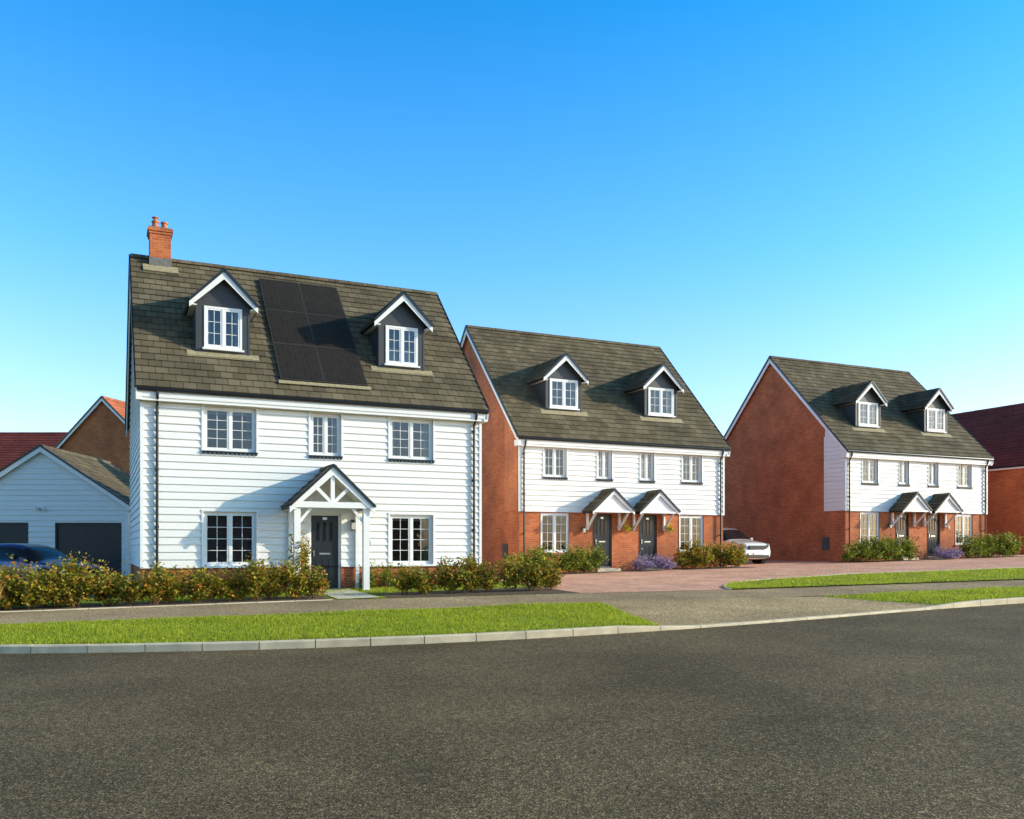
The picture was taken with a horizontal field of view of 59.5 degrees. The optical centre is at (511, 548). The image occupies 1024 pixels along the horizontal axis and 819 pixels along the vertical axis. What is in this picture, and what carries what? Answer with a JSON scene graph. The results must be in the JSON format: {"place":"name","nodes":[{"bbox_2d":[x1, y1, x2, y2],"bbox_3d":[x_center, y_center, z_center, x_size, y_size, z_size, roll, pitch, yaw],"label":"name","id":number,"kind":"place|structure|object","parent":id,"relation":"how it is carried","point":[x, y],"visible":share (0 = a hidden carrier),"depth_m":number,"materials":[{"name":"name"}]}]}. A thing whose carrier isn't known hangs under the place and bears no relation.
{"place":"outdoors","nodes":[
{"label":"outdoors","id":0,"kind":"place"},
{"bbox_2d":[10,580,1006,647],"bbox_3d":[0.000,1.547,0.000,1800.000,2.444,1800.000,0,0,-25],"label":"ground","id":1,"kind":"structure","parent":0,"point":[84,602],"depth_m":23.05,"materials":[{"name":"soil"}]},
{"bbox_2d":[0,432,67,468],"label":"brick house","id":2,"kind":"structure","parent":1,"relation":"on","point":[14,446],"depth_m":62.25,"materials":[{"name":"red tile"}]},
{"bbox_2d":[0,543,101,578],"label":"parked car","id":3,"kind":"object","parent":1,"relation":"on","point":[42,554],"visible":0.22,"depth_m":27.50,"materials":[{"name":"blue paint"}]},
{"bbox_2d":[0,444,130,580],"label":"garage","id":4,"kind":"structure","parent":1,"relation":"on","point":[67,503],"depth_m":33.03,"materials":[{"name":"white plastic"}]},
{"bbox_2d":[0,522,121,580],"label":"garage doors","id":5,"kind":"structure","parent":4,"relation":"in","point":[102,541],"depth_m":33.14,"materials":[{"name":"paint"}]},
{"bbox_2d":[54,396,129,474],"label":"brick house","id":6,"kind":"structure","parent":1,"relation":"on","point":[97,430],"depth_m":50.08,"materials":[{"name":"brown brick"}]},
{"bbox_2d":[0,584,576,610],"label":"planting bed","id":7,"kind":"object","parent":1,"relation":"on","point":[503,591],"visible":0.73,"depth_m":22.55,"materials":[{"name":"soil"}]},
{"bbox_2d":[0,578,7,599],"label":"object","id":8,"kind":"object","parent":7,"relation":"on","point":[3,594],"depth_m":19.80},
{"bbox_2d":[0,551,330,609],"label":"hedge","id":9,"kind":"object","parent":7,"relation":"on","point":[70,587],"visible":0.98,"depth_m":20.92,"materials":[{"name":"green plant"}]},
{"bbox_2d":[161,563,264,589],"bbox_3d":[-7.870,0.820,23.888,2.966,0.871,0.791,0,0,-25],"label":"shrub","id":10,"kind":"object","parent":7,"relation":"on","point":[205,573],"visible":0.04,"depth_m":23.51,"materials":[{"name":"green plant"}]},
{"bbox_2d":[359,560,377,586],"bbox_3d":[-4.105,0.720,25.561,0.584,0.847,0.545,0,0,-25],"label":"shrub","id":11,"kind":"object","parent":7,"relation":"on","point":[372,579],"visible":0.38,"depth_m":25.48,"materials":[{"name":"green plant"}]},
{"bbox_2d":[375,557,469,586],"bbox_3d":[-2.575,0.696,26.331,3.104,0.874,0.764,0,0,-25],"label":"shrub","id":12,"kind":"object","parent":7,"relation":"on","point":[386,575],"visible":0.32,"depth_m":25.78,"materials":[{"name":"green plant"}]},
{"bbox_2d":[389,551,563,594],"bbox_3d":[-0.890,0.642,23.768,4.800,1.144,0.899,0,0,-16],"label":"hedge","id":13,"kind":"object","parent":7,"relation":"on","point":[478,577],"visible":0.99,"depth_m":23.64,"materials":[{"name":"green plant"}]},
{"bbox_2d":[287,522,312,578],"bbox_3d":[-5.721,0.237,24.216,0.741,1.922,0.625,0,0,-25],"label":"tall shrub","id":14,"kind":"object","parent":1,"relation":"on","point":[304,556],"visible":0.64,"depth_m":24.16,"materials":[{"name":"green plant"}]},
{"bbox_2d":[129,342,481,595],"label":"walls","id":15,"kind":"structure","parent":1,"relation":"on","point":[282,467],"depth_m":25.04,"materials":[{"name":"white wood"}]},
{"bbox_2d":[125,253,489,436],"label":"roof","id":16,"kind":"structure","parent":15,"relation":"attached to","point":[160,334],"depth_m":26.59,"materials":[{"name":"tile"}]},
{"bbox_2d":[143,216,178,273],"bbox_3d":[-10.806,-9.250,27.487,1.000,1.840,0.950,0,0,-25],"label":"chimney","id":17,"kind":"object","parent":16,"relation":"on","point":[160,239],"visible":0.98,"depth_m":27.26,"materials":[{"name":"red brick"}]},
{"bbox_2d":[183,268,433,375],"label":"dormers","id":18,"kind":"object","parent":16,"relation":"attached to","point":[222,305],"visible":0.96,"depth_m":25.58,"materials":[{"name":"white plastic"}]},
{"bbox_2d":[259,278,371,389],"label":"solar panels","id":19,"kind":"object","parent":16,"relation":"on","point":[296,346],"visible":1,"depth_m":26.96,"materials":[{"name":"black glass"}]},
{"bbox_2d":[137,386,488,575],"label":"trim and gutters","id":20,"kind":"structure","parent":15,"relation":"attached to","point":[157,395],"depth_m":24.90,"materials":[{"name":"white plastic"}]},
{"bbox_2d":[203,406,431,565],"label":"windows","id":21,"kind":"structure","parent":15,"relation":"attached to","point":[229,538],"depth_m":25.10,"materials":[{"name":"white plastic"}]},
{"bbox_2d":[309,513,339,588],"bbox_3d":[-5.224,0.145,25.253,1.100,2.290,0.630,0,0,-25],"label":"front door","id":22,"kind":"structure","parent":15,"relation":"attached to","point":[325,539],"depth_m":25.51,"materials":[{"name":"black plastic"}]},
{"bbox_2d":[350,520,370,545],"bbox_3d":[-4.352,-0.455,25.760,0.610,0.750,0.220,0,0,-25],"label":"wall lantern","id":23,"kind":"object","parent":15,"relation":"attached to","point":[352,524],"depth_m":25.59,"materials":[{"name":"black plastic"}]},
{"bbox_2d":[280,464,376,589],"bbox_3d":[-5.087,-0.514,24.837,2.429,3.607,1.200,0,0,-25],"label":"porch","id":24,"kind":"object","parent":1,"relation":"on","point":[345,484],"visible":0.89,"depth_m":24.56,"materials":[{"name":"wood"}]},
{"bbox_2d":[318,589,377,598],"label":"garden path","id":25,"kind":"structure","parent":1,"relation":"on","point":[340,595],"depth_m":23.22,"materials":[{"name":"beige stone"}]},
{"bbox_2d":[0,567,1022,611],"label":"edging kerb","id":26,"kind":"structure","parent":1,"relation":"on","point":[724,586],"depth_m":21.04,"materials":[{"name":"concrete"}]},
{"bbox_2d":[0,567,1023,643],"bbox_3d":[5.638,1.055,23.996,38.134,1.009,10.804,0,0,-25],"label":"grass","id":27,"kind":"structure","parent":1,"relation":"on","point":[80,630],"depth_m":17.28,"materials":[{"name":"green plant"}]},
{"bbox_2d":[0,597,1023,653],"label":"kerb","id":28,"kind":"structure","parent":1,"relation":"on","point":[241,645],"depth_m":15.00,"materials":[{"name":"concrete"}]},
{"bbox_2d":[0,580,1023,624],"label":"footway","id":29,"kind":"structure","parent":1,"relation":"on","point":[242,609],"depth_m":21.18,"materials":[{"name":"concrete"}]},
{"bbox_2d":[463,337,724,572],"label":"walls","id":30,"kind":"structure","parent":1,"relation":"on","point":[576,493],"depth_m":35.52,"materials":[{"name":"red brick"}]},
{"bbox_2d":[460,325,730,456],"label":"roof","id":31,"kind":"structure","parent":30,"relation":"attached to","point":[510,360],"depth_m":37.33,"materials":[{"name":"tile"}]},
{"bbox_2d":[526,353,684,422],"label":"dormers","id":32,"kind":"object","parent":31,"relation":"attached to","point":[564,378],"visible":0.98,"depth_m":36.36,"materials":[{"name":"white plastic"}]},
{"bbox_2d":[541,447,702,552],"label":"windows","id":33,"kind":"structure","parent":30,"relation":"attached to","point":[554,530],"depth_m":35.29,"materials":[{"name":"white plastic"}]},
{"bbox_2d":[518,436,730,566],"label":"trim and gutters","id":34,"kind":"structure","parent":30,"relation":"attached to","point":[611,446],"depth_m":35.28,"materials":[{"name":"white plastic"}]},
{"bbox_2d":[591,514,663,571],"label":"front doors","id":35,"kind":"structure","parent":30,"relation":"attached to","point":[602,531],"depth_m":35.41,"materials":[{"name":"paint"}]},
{"bbox_2d":[582,488,680,530],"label":"door canopies","id":36,"kind":"object","parent":30,"relation":"attached to","point":[613,500],"depth_m":35.02,"materials":[{"name":"tile"}]},
{"bbox_2d":[622,520,631,531],"bbox_3d":[4.530,-0.918,35.374,0.414,0.554,0.393,0,0,-17],"label":"hanging basket","id":37,"kind":"object","parent":36,"relation":"hanging from","point":[626,528],"visible":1,"depth_m":35.31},
{"bbox_2d":[665,523,674,533],"bbox_3d":[6.385,-0.891,36.227,0.439,0.567,0.374,0,0,-25],"label":"hanging basket","id":38,"kind":"object","parent":36,"relation":"hanging from","point":[669,528],"visible":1,"depth_m":36.17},
{"bbox_2d":[621,570,652,571],"bbox_3d":[4.877,0.858,34.861,0.900,0.019,1.800,0,0,-25],"label":"planting bed","id":39,"kind":"object","parent":1,"relation":"on","point":[636,570],"visible":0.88,"depth_m":35.03,"materials":[{"name":"soil"}]},
{"bbox_2d":[631,549,677,570],"bbox_3d":[5.468,0.412,34.550,2.045,0.882,0.862,0,0,-25],"label":"lavender","id":40,"kind":"object","parent":39,"relation":"on","point":[642,564],"visible":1,"depth_m":34.45,"materials":[{"name":"purple plant"}]},
{"bbox_2d":[498,554,1023,592],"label":"block paved forecourt","id":41,"kind":"structure","parent":1,"relation":"on","point":[666,580],"depth_m":31.05,"materials":[{"name":"brick"}]},
{"bbox_2d":[548,571,610,574],"bbox_3d":[1.655,0.932,33.372,3.800,0.080,1.800,0,0,-25],"label":"planting bed","id":42,"kind":"object","parent":41,"relation":"on","point":[583,572],"visible":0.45,"depth_m":33.61,"materials":[{"name":"soil"}]},
{"bbox_2d":[502,541,609,573],"bbox_3d":[1.585,0.337,33.096,4.227,1.326,1.362,0,0,-25],"label":"shrub","id":43,"kind":"object","parent":42,"relation":"on","point":[573,562],"visible":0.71,"depth_m":33.09,"materials":[{"name":"green plant"}]},
{"bbox_2d":[672,566,747,569],"bbox_3d":[7.964,0.787,36.287,3.500,0.074,1.800,0,0,-25],"label":"planting bed","id":44,"kind":"object","parent":41,"relation":"on","point":[707,568],"visible":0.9,"depth_m":36.15,"materials":[{"name":"soil"}]},
{"bbox_2d":[672,538,748,568],"bbox_3d":[8.040,0.209,36.069,3.690,1.270,1.395,0,0,-25],"label":"shrub","id":45,"kind":"object","parent":44,"relation":"on","point":[736,556],"visible":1,"depth_m":35.91,"materials":[{"name":"green plant"}]},
{"bbox_2d":[723,528,769,564],"bbox_3d":[9.874,-0.124,41.570,2.120,1.735,4.500,0,0,-27],"label":"parked car","id":46,"kind":"object","parent":41,"relation":"on","point":[758,552],"visible":0.29,"depth_m":39.94,"materials":[{"name":"white paint"}]},
{"bbox_2d":[848,560,916,562],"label":"planting bed","id":47,"kind":"object","parent":41,"relation":"on","point":[879,561],"visible":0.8,"depth_m":41.04,"materials":[{"name":"soil"}]},
{"bbox_2d":[838,533,920,562],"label":"shrub","id":48,"kind":"object","parent":47,"relation":"on","point":[889,548],"visible":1,"depth_m":40.41,"materials":[{"name":"green plant"}]},
{"bbox_2d":[960,556,1023,557],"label":"planting bed","id":49,"kind":"object","parent":41,"relation":"on","point":[993,557],"visible":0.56,"depth_m":44.24,"materials":[{"name":"soil"}]},
{"bbox_2d":[957,529,1023,557],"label":"shrub","id":50,"kind":"object","parent":49,"relation":"on","point":[989,546],"visible":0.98,"depth_m":43.57,"materials":[{"name":"green plant"}]},
{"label":"planting bed","id":51,"kind":"object","parent":41,"relation":"on","visible":0},
{"bbox_2d":[931,545,963,558],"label":"lavender","id":52,"kind":"object","parent":51,"relation":"on","point":[948,554],"visible":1,"depth_m":41.82,"materials":[{"name":"purple plant"}]},
{"bbox_2d":[600,596,936,625],"bbox_3d":[5.460,1.322,20.215,7.730,0.286,4.079,0,0,-25],"label":"driveway crossover","id":53,"kind":"object","parent":1,"relation":"on","point":[690,612],"visible":1,"depth_m":19.75,"materials":[{"name":"concrete"}]},
{"bbox_2d":[723,364,987,561],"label":"walls","id":54,"kind":"structure","parent":1,"relation":"on","point":[786,482],"depth_m":44.26,"materials":[{"name":"red brick"}]},
{"bbox_2d":[724,356,993,465],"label":"roof","id":55,"kind":"structure","parent":54,"relation":"attached to","point":[812,384],"depth_m":44.95,"materials":[{"name":"tile"}]},
{"bbox_2d":[832,380,954,437],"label":"dormers","id":56,"kind":"object","parent":55,"relation":"attached to","point":[867,400],"visible":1,"depth_m":44.45,"materials":[{"name":"white plastic"}]},
{"bbox_2d":[860,459,971,544],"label":"windows","id":57,"kind":"structure","parent":54,"relation":"attached to","point":[869,523],"depth_m":43.04,"materials":[{"name":"white plastic"}]},
{"bbox_2d":[846,450,993,556],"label":"trim and gutters","id":58,"kind":"structure","parent":54,"relation":"attached to","point":[938,459],"depth_m":43.01,"materials":[{"name":"white plastic"}]},
{"bbox_2d":[894,513,946,559],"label":"front doors","id":59,"kind":"structure","parent":54,"relation":"attached to","point":[902,529],"depth_m":43.67,"materials":[{"name":"paint"}]},
{"bbox_2d":[888,492,963,526],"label":"door canopies","id":60,"kind":"object","parent":54,"relation":"attached to","point":[916,502],"depth_m":42.65,"materials":[{"name":"tile"}]},
{"bbox_2d":[737,568,1023,588],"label":"lawn strip","id":61,"kind":"object","parent":1,"relation":"on","point":[927,574],"visible":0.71,"depth_m":27.49,"materials":[{"name":"green plant"}]},
{"bbox_2d":[822,587,1022,604],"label":"grass verge","id":62,"kind":"object","parent":1,"relation":"on","point":[904,600],"depth_m":21.68,"materials":[{"name":"green plant"}]},
{"bbox_2d":[951,403,1023,554],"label":"brick house","id":63,"kind":"structure","parent":1,"relation":"on","point":[997,433],"depth_m":50.02,"materials":[{"name":"red brick"}]},
{"bbox_2d":[0,603,1023,818],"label":"road","id":64,"kind":"structure","parent":0,"point":[910,715],"depth_m":9.08,"materials":[{"name":"grey asphalt"}]},
{"bbox_2d":[7,587,1017,656],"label":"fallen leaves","id":65,"kind":"object","parent":64,"relation":"on","point":[580,637],"visible":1,"depth_m":17.16,"materials":[{"name":"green plant"}]},
{"bbox_2d":[0,0,1023,435],"label":"sky","id":66,"kind":"structure","parent":0,"point":[725,187],"materials":[{"name":"blue"}]}
]}

